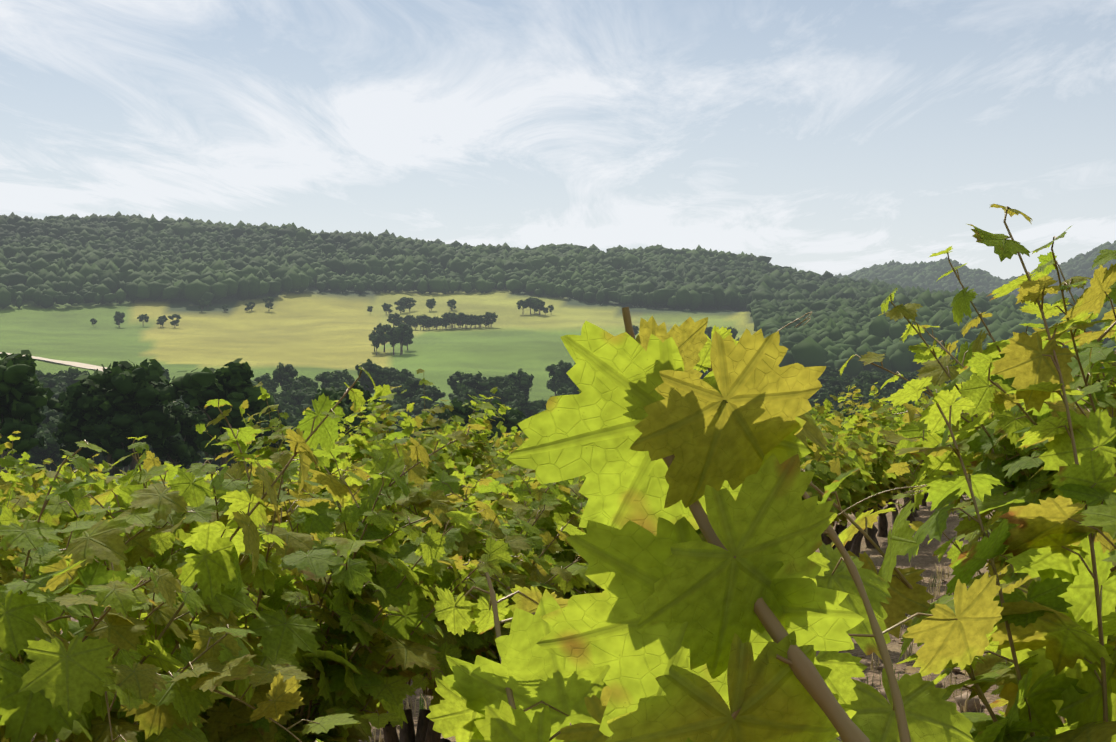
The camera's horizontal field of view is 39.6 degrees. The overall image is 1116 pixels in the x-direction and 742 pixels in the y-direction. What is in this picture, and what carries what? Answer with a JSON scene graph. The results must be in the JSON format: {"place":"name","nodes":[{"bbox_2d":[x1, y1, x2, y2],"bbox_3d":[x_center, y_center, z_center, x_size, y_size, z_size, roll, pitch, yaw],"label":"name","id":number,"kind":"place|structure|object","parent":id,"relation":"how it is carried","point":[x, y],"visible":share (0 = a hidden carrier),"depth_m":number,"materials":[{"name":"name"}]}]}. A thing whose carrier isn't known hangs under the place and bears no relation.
{"place":"outdoors","nodes":[
{"label":"outdoors","id":0,"kind":"place"},
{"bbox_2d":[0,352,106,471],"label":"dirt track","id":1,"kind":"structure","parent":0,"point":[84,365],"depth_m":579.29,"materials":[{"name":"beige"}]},
{"bbox_2d":[0,235,1110,741],"bbox_3d":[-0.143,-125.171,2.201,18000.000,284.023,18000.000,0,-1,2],"label":"terrain","id":2,"kind":"structure","parent":0,"point":[310,331],"depth_m":798.34,"materials":[{"name":"plant"}]},
{"bbox_2d":[0,435,36,473],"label":"tree","id":3,"kind":"object","parent":2,"relation":"on","point":[30,453],"visible":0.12,"depth_m":238.44,"materials":[{"name":"green plant"}]},
{"bbox_2d":[0,350,53,477],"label":"tree","id":4,"kind":"object","parent":2,"relation":"on","point":[24,399],"visible":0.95,"depth_m":105.62,"materials":[{"name":"green plant"}]},
{"bbox_2d":[29,428,64,471],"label":"tree","id":5,"kind":"object","parent":2,"relation":"on","point":[50,449],"visible":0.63,"depth_m":241.92,"materials":[{"name":"green plant"}]},
{"bbox_2d":[32,409,63,430],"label":"tree","id":6,"kind":"object","parent":2,"relation":"on","point":[54,414],"visible":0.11,"depth_m":261.36,"materials":[{"name":"green plant"}]},
{"bbox_2d":[39,416,68,462],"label":"tree","id":7,"kind":"object","parent":2,"relation":"on","point":[53,425],"visible":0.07,"depth_m":249.58,"materials":[{"name":"green plant"}]},
{"bbox_2d":[42,378,67,389],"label":"tree","id":8,"kind":"object","parent":2,"relation":"on","point":[51,383],"visible":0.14,"depth_m":401.07,"materials":[{"name":"green plant"}]},
{"bbox_2d":[47,387,65,399],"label":"tree","id":9,"kind":"object","parent":2,"relation":"on","point":[55,392],"visible":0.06,"depth_m":378.36,"materials":[{"name":"green plant"}]},
{"bbox_2d":[53,370,88,385],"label":"tree","id":10,"kind":"object","parent":2,"relation":"on","point":[67,377],"visible":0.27,"depth_m":418.47,"materials":[{"name":"green plant"}]},
{"bbox_2d":[47,387,101,475],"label":"tree","id":11,"kind":"object","parent":2,"relation":"on","point":[56,404],"visible":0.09,"depth_m":124.13,"materials":[{"name":"green plant"}]},
{"bbox_2d":[92,451,106,470],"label":"tree","id":12,"kind":"object","parent":2,"relation":"on","point":[99,458],"visible":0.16,"depth_m":240.90,"materials":[{"name":"green plant"}]},
{"bbox_2d":[57,371,158,472],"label":"tree","id":13,"kind":"object","parent":2,"relation":"on","point":[79,407],"visible":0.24,"depth_m":119.29,"materials":[{"name":"green plant"}]},
{"bbox_2d":[59,375,161,475],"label":"tree","id":14,"kind":"object","parent":2,"relation":"on","point":[106,403],"visible":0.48,"depth_m":118.58,"materials":[{"name":"green plant"}]},
{"bbox_2d":[113,311,124,326],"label":"tree","id":15,"kind":"object","parent":2,"relation":"on","point":[118,317],"visible":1,"depth_m":886.63,"materials":[{"name":"green plant"}]},
{"bbox_2d":[105,444,159,474],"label":"tree","id":16,"kind":"object","parent":2,"relation":"on","point":[127,467],"depth_m":243.20,"materials":[{"name":"green plant"}]},
{"bbox_2d":[88,359,181,470],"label":"tree","id":17,"kind":"object","parent":2,"relation":"on","point":[144,383],"visible":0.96,"depth_m":116.62,"materials":[{"name":"green plant"}]},
{"bbox_2d":[114,402,163,475],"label":"tree","id":18,"kind":"object","parent":2,"relation":"on","point":[117,470],"visible":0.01,"depth_m":129.03,"materials":[{"name":"green plant"}]},
{"bbox_2d":[137,314,148,322],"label":"tree","id":19,"kind":"object","parent":2,"relation":"on","point":[142,317],"visible":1,"depth_m":894.63,"materials":[{"name":"green plant"}]},
{"bbox_2d":[160,366,170,381],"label":"tree","id":20,"kind":"object","parent":2,"relation":"on","point":[166,373],"visible":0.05,"depth_m":435.47,"materials":[{"name":"green plant"}]},
{"bbox_2d":[168,314,180,327],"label":"tree","id":21,"kind":"object","parent":2,"relation":"on","point":[176,321],"visible":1,"depth_m":900.58,"materials":[{"name":"green plant"}]},
{"bbox_2d":[150,401,206,467],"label":"tree","id":22,"kind":"object","parent":2,"relation":"on","point":[177,450],"visible":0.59,"depth_m":124.24,"materials":[{"name":"green plant"}]},
{"bbox_2d":[180,406,234,474],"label":"tree","id":23,"kind":"object","parent":2,"relation":"on","point":[190,438],"visible":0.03,"depth_m":129.09,"materials":[{"name":"green plant"}]},
{"bbox_2d":[171,358,274,471],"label":"tree","id":24,"kind":"object","parent":2,"relation":"on","point":[232,384],"visible":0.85,"depth_m":116.35,"materials":[{"name":"green plant"}]},
{"bbox_2d":[198,450,247,469],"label":"tree","id":25,"kind":"object","parent":2,"relation":"on","point":[214,461],"visible":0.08,"depth_m":244.35,"materials":[{"name":"green plant"}]},
{"bbox_2d":[251,373,278,387],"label":"tree","id":26,"kind":"object","parent":2,"relation":"on","point":[266,376],"visible":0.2,"depth_m":443.39,"materials":[{"name":"green plant"}]},
{"bbox_2d":[253,380,276,391],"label":"tree","id":27,"kind":"object","parent":2,"relation":"on","point":[267,385],"visible":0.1,"depth_m":431.13,"materials":[{"name":"green plant"}]},
{"bbox_2d":[247,408,287,459],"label":"tree","id":28,"kind":"object","parent":2,"relation":"on","point":[266,418],"visible":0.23,"depth_m":139.82,"materials":[{"name":"green plant"}]},
{"bbox_2d":[263,296,273,308],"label":"tree","id":29,"kind":"object","parent":2,"relation":"on","point":[270,300],"visible":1,"depth_m":992.33,"materials":[{"name":"green plant"}]},
{"bbox_2d":[248,425,289,463],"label":"tree","id":30,"kind":"object","parent":2,"relation":"on","point":[273,444],"visible":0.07,"depth_m":148.33,"materials":[{"name":"green plant"}]},
{"bbox_2d":[273,396,292,412],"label":"tree","id":31,"kind":"object","parent":2,"relation":"on","point":[282,406],"visible":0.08,"depth_m":370.68,"materials":[{"name":"green plant"}]},
{"bbox_2d":[272,362,297,387],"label":"tree","id":32,"kind":"object","parent":2,"relation":"on","point":[281,374],"visible":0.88,"depth_m":458.87,"materials":[{"name":"green plant"}]},
{"bbox_2d":[274,390,297,406],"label":"tree","id":33,"kind":"object","parent":2,"relation":"on","point":[286,396],"visible":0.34,"depth_m":408.98,"materials":[{"name":"green plant"}]},
{"bbox_2d":[283,412,296,422],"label":"tree","id":34,"kind":"object","parent":2,"relation":"on","point":[290,418],"visible":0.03,"depth_m":303.21,"materials":[{"name":"green plant"}]},
{"bbox_2d":[281,407,302,418],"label":"tree","id":35,"kind":"object","parent":2,"relation":"on","point":[298,413],"visible":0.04,"depth_m":352.77,"materials":[{"name":"green plant"}]},
{"bbox_2d":[281,375,317,391],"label":"tree","id":36,"kind":"object","parent":2,"relation":"on","point":[288,386],"visible":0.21,"depth_m":428.22,"materials":[{"name":"green plant"}]},
{"bbox_2d":[290,387,311,404],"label":"tree","id":37,"kind":"object","parent":2,"relation":"on","point":[297,396],"visible":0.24,"depth_m":411.73,"materials":[{"name":"green plant"}]},
{"bbox_2d":[289,378,316,394],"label":"tree","id":38,"kind":"object","parent":2,"relation":"on","point":[296,385],"visible":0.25,"depth_m":421.95,"materials":[{"name":"green plant"}]},
{"bbox_2d":[301,389,321,404],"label":"tree","id":39,"kind":"object","parent":2,"relation":"on","point":[308,397],"visible":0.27,"depth_m":407.45,"materials":[{"name":"green plant"}]},
{"bbox_2d":[314,371,348,387],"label":"tree","id":40,"kind":"object","parent":2,"relation":"on","point":[327,377],"visible":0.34,"depth_m":442.31,"materials":[{"name":"green plant"}]},
{"bbox_2d":[328,379,353,387],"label":"tree","id":41,"kind":"object","parent":2,"relation":"on","point":[334,384],"visible":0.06,"depth_m":425.61,"materials":[{"name":"green plant"}]},
{"bbox_2d":[303,382,380,433],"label":"tree","id":42,"kind":"object","parent":2,"relation":"on","point":[331,392],"visible":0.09,"depth_m":139.67,"materials":[{"name":"green plant"}]},
{"bbox_2d":[334,369,354,383],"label":"tree","id":43,"kind":"object","parent":2,"relation":"on","point":[344,373],"visible":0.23,"depth_m":453.25,"materials":[{"name":"green plant"}]},
{"bbox_2d":[311,395,379,454],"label":"tree","id":44,"kind":"object","parent":2,"relation":"on","point":[347,410],"visible":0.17,"depth_m":135.28,"materials":[{"name":"green plant"}]},
{"bbox_2d":[355,359,383,390],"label":"tree","id":45,"kind":"object","parent":2,"relation":"on","point":[374,370],"visible":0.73,"depth_m":458.45,"materials":[{"name":"green plant"}]},
{"bbox_2d":[368,333,383,354],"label":"tree","id":46,"kind":"object","parent":2,"relation":"on","point":[376,339],"visible":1,"depth_m":706.52,"materials":[{"name":"green plant"}]},
{"bbox_2d":[367,365,390,393],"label":"tree","id":47,"kind":"object","parent":2,"relation":"on","point":[385,375],"visible":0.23,"depth_m":467.69,"materials":[{"name":"green plant"}]},
{"bbox_2d":[374,323,391,351],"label":"tree","id":48,"kind":"object","parent":2,"relation":"on","point":[380,329],"visible":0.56,"depth_m":713.42,"materials":[{"name":"green plant"}]},
{"bbox_2d":[383,367,399,384],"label":"tree","id":49,"kind":"object","parent":2,"relation":"on","point":[393,371],"visible":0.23,"depth_m":478.94,"materials":[{"name":"green plant"}]},
{"bbox_2d":[381,395,402,404],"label":"tree","id":50,"kind":"object","parent":2,"relation":"on","point":[396,398],"visible":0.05,"depth_m":383.79,"materials":[{"name":"green plant"}]},
{"bbox_2d":[386,313,399,325],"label":"tree","id":51,"kind":"object","parent":2,"relation":"on","point":[394,320],"visible":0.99,"depth_m":874.05,"materials":[{"name":"green plant"}]},
{"bbox_2d":[384,326,403,354],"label":"tree","id":52,"kind":"object","parent":2,"relation":"on","point":[389,337],"visible":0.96,"depth_m":701.07,"materials":[{"name":"green plant"}]},
{"bbox_2d":[386,399,413,415],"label":"tree","id":53,"kind":"object","parent":2,"relation":"on","point":[396,405],"visible":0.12,"depth_m":372.27,"materials":[{"name":"green plant"}]},
{"bbox_2d":[394,300,405,313],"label":"tree","id":54,"kind":"object","parent":2,"relation":"on","point":[400,303],"visible":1,"depth_m":994.17,"materials":[{"name":"green plant"}]},
{"bbox_2d":[389,368,414,382],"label":"tree","id":55,"kind":"object","parent":2,"relation":"on","point":[402,375],"visible":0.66,"depth_m":473.37,"materials":[{"name":"green plant"}]},
{"bbox_2d":[392,322,412,354],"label":"tree","id":56,"kind":"object","parent":2,"relation":"on","point":[399,332],"visible":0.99,"depth_m":700.17,"materials":[{"name":"green plant"}]},
{"bbox_2d":[390,376,431,400],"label":"tree","id":57,"kind":"object","parent":2,"relation":"on","point":[410,384],"visible":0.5,"depth_m":414.50,"materials":[{"name":"green plant"}]},
{"bbox_2d":[405,297,416,311],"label":"tree","id":58,"kind":"object","parent":2,"relation":"on","point":[410,304],"visible":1,"depth_m":1000.08,"materials":[{"name":"green plant"}]},
{"bbox_2d":[404,396,445,418],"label":"tree","id":59,"kind":"object","parent":2,"relation":"on","point":[419,406],"visible":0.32,"depth_m":385.46,"materials":[{"name":"green plant"}]},
{"bbox_2d":[413,385,445,414],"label":"tree","id":60,"kind":"object","parent":2,"relation":"on","point":[436,394],"visible":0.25,"depth_m":407.18,"materials":[{"name":"green plant"}]},
{"bbox_2d":[417,412,455,439],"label":"tree","id":61,"kind":"object","parent":2,"relation":"on","point":[439,427],"visible":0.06,"depth_m":155.72,"materials":[{"name":"green plant"}]},
{"bbox_2d":[447,371,471,389],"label":"tree","id":62,"kind":"object","parent":2,"relation":"on","point":[452,379],"visible":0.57,"depth_m":475.46,"materials":[{"name":"green plant"}]},
{"bbox_2d":[455,312,466,327],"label":"tree","id":63,"kind":"object","parent":2,"relation":"on","point":[460,315],"visible":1,"depth_m":872.05,"materials":[{"name":"green plant"}]},
{"bbox_2d":[436,398,487,460],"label":"tree","id":64,"kind":"object","parent":2,"relation":"on","point":[463,412],"visible":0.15,"depth_m":155.74,"materials":[{"name":"green plant"}]},
{"bbox_2d":[448,386,486,403],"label":"tree","id":65,"kind":"object","parent":2,"relation":"on","point":[459,392],"visible":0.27,"depth_m":395.16,"materials":[{"name":"green plant"}]},
{"bbox_2d":[458,371,504,400],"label":"tree","id":66,"kind":"object","parent":2,"relation":"on","point":[478,384],"visible":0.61,"depth_m":432.55,"materials":[{"name":"green plant"}]},
{"bbox_2d":[485,313,497,326],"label":"tree","id":67,"kind":"object","parent":2,"relation":"on","point":[493,317],"visible":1,"depth_m":875.98,"materials":[{"name":"green plant"}]},
{"bbox_2d":[0,369,987,665],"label":"vine leaves","id":68,"kind":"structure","parent":2,"relation":"on","point":[832,465],"depth_m":10.53,"materials":[{"name":"green plant"}]},
{"bbox_2d":[482,399,525,447],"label":"tree","id":69,"kind":"object","parent":2,"relation":"on","point":[511,417],"visible":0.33,"depth_m":158.89,"materials":[{"name":"green plant"}]},
{"bbox_2d":[488,385,523,406],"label":"tree","id":70,"kind":"object","parent":2,"relation":"on","point":[515,390],"visible":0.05,"depth_m":423.89,"materials":[{"name":"green plant"}]},
{"bbox_2d":[487,386,525,404],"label":"tree","id":71,"kind":"object","parent":2,"relation":"on","point":[506,393],"visible":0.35,"depth_m":401.82,"materials":[{"name":"green plant"}]},
{"bbox_2d":[498,377,518,388],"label":"tree","id":72,"kind":"object","parent":2,"relation":"on","point":[507,382],"visible":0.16,"depth_m":449.50,"materials":[{"name":"green plant"}]},
{"bbox_2d":[33,563,1006,741],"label":"dry grass tufts","id":73,"kind":"object","parent":2,"relation":"on","point":[871,668],"visible":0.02,"depth_m":8.35,"materials":[{"name":"plant"}]},
{"bbox_2d":[508,368,533,398],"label":"tree","id":74,"kind":"object","parent":2,"relation":"on","point":[523,380],"visible":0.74,"depth_m":454.99,"materials":[{"name":"green plant"}]},
{"bbox_2d":[56,581,987,741],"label":"ground stones","id":75,"kind":"object","parent":2,"relation":"on","point":[971,706],"visible":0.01,"depth_m":7.61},
{"bbox_2d":[516,300,528,314],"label":"tree","id":76,"kind":"object","parent":2,"relation":"on","point":[519,303],"visible":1,"depth_m":975.89,"materials":[{"name":"green plant"}]},
{"bbox_2d":[511,396,546,416],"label":"tree","id":77,"kind":"object","parent":2,"relation":"on","point":[525,406],"visible":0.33,"depth_m":382.57,"materials":[{"name":"green plant"}]},
{"bbox_2d":[524,297,534,313],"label":"tree","id":78,"kind":"object","parent":2,"relation":"on","point":[530,301],"visible":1,"depth_m":974.59,"materials":[{"name":"green plant"}]},
{"bbox_2d":[68,564,1000,738],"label":"green weeds","id":79,"kind":"object","parent":2,"relation":"on","point":[934,585],"visible":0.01,"depth_m":8.23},
{"bbox_2d":[534,299,544,314],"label":"tree","id":80,"kind":"object","parent":2,"relation":"on","point":[539,304],"visible":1,"depth_m":967.93,"materials":[{"name":"green plant"}]},
{"bbox_2d":[547,362,567,391],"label":"tree","id":81,"kind":"object","parent":2,"relation":"on","point":[551,384],"visible":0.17,"depth_m":505.43,"materials":[{"name":"green plant"}]},
{"bbox_2d":[0,211,1115,378],"bbox_3d":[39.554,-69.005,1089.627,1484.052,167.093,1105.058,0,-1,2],"label":"forest ridge","id":82,"kind":"structure","parent":2,"relation":"on","point":[72,259],"depth_m":1106.60,"materials":[{"name":"green plant"}]},
{"bbox_2d":[0,206,1115,741],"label":"vine canes","id":83,"kind":"object","parent":2,"relation":"on","point":[908,584],"visible":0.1,"depth_m":2.92,"materials":[{"name":"plant"}]},
{"bbox_2d":[555,360,574,388],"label":"tree","id":84,"kind":"object","parent":2,"relation":"on","point":[562,380],"visible":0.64,"depth_m":489.01,"materials":[{"name":"green plant"}]},
{"bbox_2d":[557,385,580,395],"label":"tree","id":85,"kind":"object","parent":2,"relation":"on","point":[565,391],"visible":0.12,"depth_m":430.44,"materials":[{"name":"green plant"}]},
{"bbox_2d":[383,484,931,741],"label":"vine trunks","id":86,"kind":"object","parent":2,"relation":"on","point":[425,732],"visible":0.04,"depth_m":13.54,"materials":[{"name":"brown plant"}]},
{"bbox_2d":[0,204,1115,741],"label":"vine leaves","id":87,"kind":"object","parent":86,"relation":"attached to","point":[56,690],"visible":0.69,"depth_m":2.89,"materials":[{"name":"green plant"}]},
{"bbox_2d":[480,382,989,503],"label":"vine leaves","id":88,"kind":"object","parent":86,"relation":"attached to","point":[814,416],"visible":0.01,"depth_m":21.33,"materials":[{"name":"plant"}]},
{"bbox_2d":[398,579,966,725],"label":"fallen leaves","id":89,"kind":"object","parent":2,"relation":"on","point":[911,669],"visible":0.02,"depth_m":8.60,"materials":[{"name":"brown plant"}]},
{"bbox_2d":[808,395,823,409],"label":"tree","id":90,"kind":"object","parent":2,"relation":"on","point":[820,401],"visible":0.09,"depth_m":410.42,"materials":[{"name":"green plant"}]},
{"bbox_2d":[820,369,836,376],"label":"tree","id":91,"kind":"object","parent":2,"relation":"on","point":[827,373],"visible":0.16,"depth_m":516.74,"materials":[{"name":"green plant"}]},
{"bbox_2d":[819,392,844,408],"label":"tree","id":92,"kind":"object","parent":2,"relation":"on","point":[824,394],"visible":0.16,"depth_m":435.62,"materials":[{"name":"green plant"}]},
{"bbox_2d":[822,375,844,386],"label":"tree","id":93,"kind":"object","parent":2,"relation":"on","point":[834,380],"visible":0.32,"depth_m":482.51,"materials":[{"name":"green plant"}]},
{"bbox_2d":[822,365,844,376],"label":"tree","id":94,"kind":"object","parent":2,"relation":"on","point":[836,370],"visible":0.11,"depth_m":526.84,"materials":[{"name":"green plant"}]},
{"bbox_2d":[826,383,861,409],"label":"tree","id":95,"kind":"object","parent":2,"relation":"on","point":[836,390],"visible":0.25,"depth_m":415.84,"materials":[{"name":"green plant"}]},
{"bbox_2d":[842,378,869,392],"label":"tree","id":96,"kind":"object","parent":2,"relation":"on","point":[857,383],"visible":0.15,"depth_m":438.44,"materials":[{"name":"green plant"}]},
{"bbox_2d":[845,392,886,408],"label":"tree","id":97,"kind":"object","parent":2,"relation":"on","point":[864,399],"visible":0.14,"depth_m":399.42,"materials":[{"name":"green plant"}]},
{"bbox_2d":[860,371,887,388],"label":"tree","id":98,"kind":"object","parent":2,"relation":"on","point":[871,378],"visible":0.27,"depth_m":474.58,"materials":[{"name":"green plant"}]},
{"bbox_2d":[863,383,888,396],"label":"tree","id":99,"kind":"object","parent":2,"relation":"on","point":[880,391],"visible":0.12,"depth_m":424.07,"materials":[{"name":"green plant"}]},
{"bbox_2d":[876,372,897,391],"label":"tree","id":100,"kind":"object","parent":2,"relation":"on","point":[889,385],"visible":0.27,"depth_m":489.64,"materials":[{"name":"green plant"}]},
{"bbox_2d":[893,371,917,391],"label":"tree","id":101,"kind":"object","parent":2,"relation":"on","point":[898,386],"visible":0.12,"depth_m":478.36,"materials":[{"name":"green plant"}]},
{"bbox_2d":[899,372,918,384],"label":"tree","id":102,"kind":"object","parent":2,"relation":"on","point":[909,377],"visible":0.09,"depth_m":469.96,"materials":[{"name":"green plant"}]},
{"bbox_2d":[834,240,1115,299],"bbox_3d":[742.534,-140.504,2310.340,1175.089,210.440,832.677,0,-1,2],"label":"hill","id":103,"kind":"structure","parent":2,"relation":"on","point":[915,274],"depth_m":2376.25,"materials":[{"name":"green plant"}]},
{"bbox_2d":[0,0,1115,278],"label":"sky","id":104,"kind":"structure","parent":0,"point":[845,137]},
{"bbox_2d":[464,307,957,741],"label":"vine shoots","id":105,"kind":"object","parent":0,"point":[805,671],"visible":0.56,"depth_m":0.48,"materials":[{"name":"plant"}]},
{"bbox_2d":[426,316,1003,741],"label":"vine leaves","id":106,"kind":"object","parent":105,"relation":"attached to","point":[664,636],"visible":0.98,"depth_m":0.47,"materials":[{"name":"plant"}]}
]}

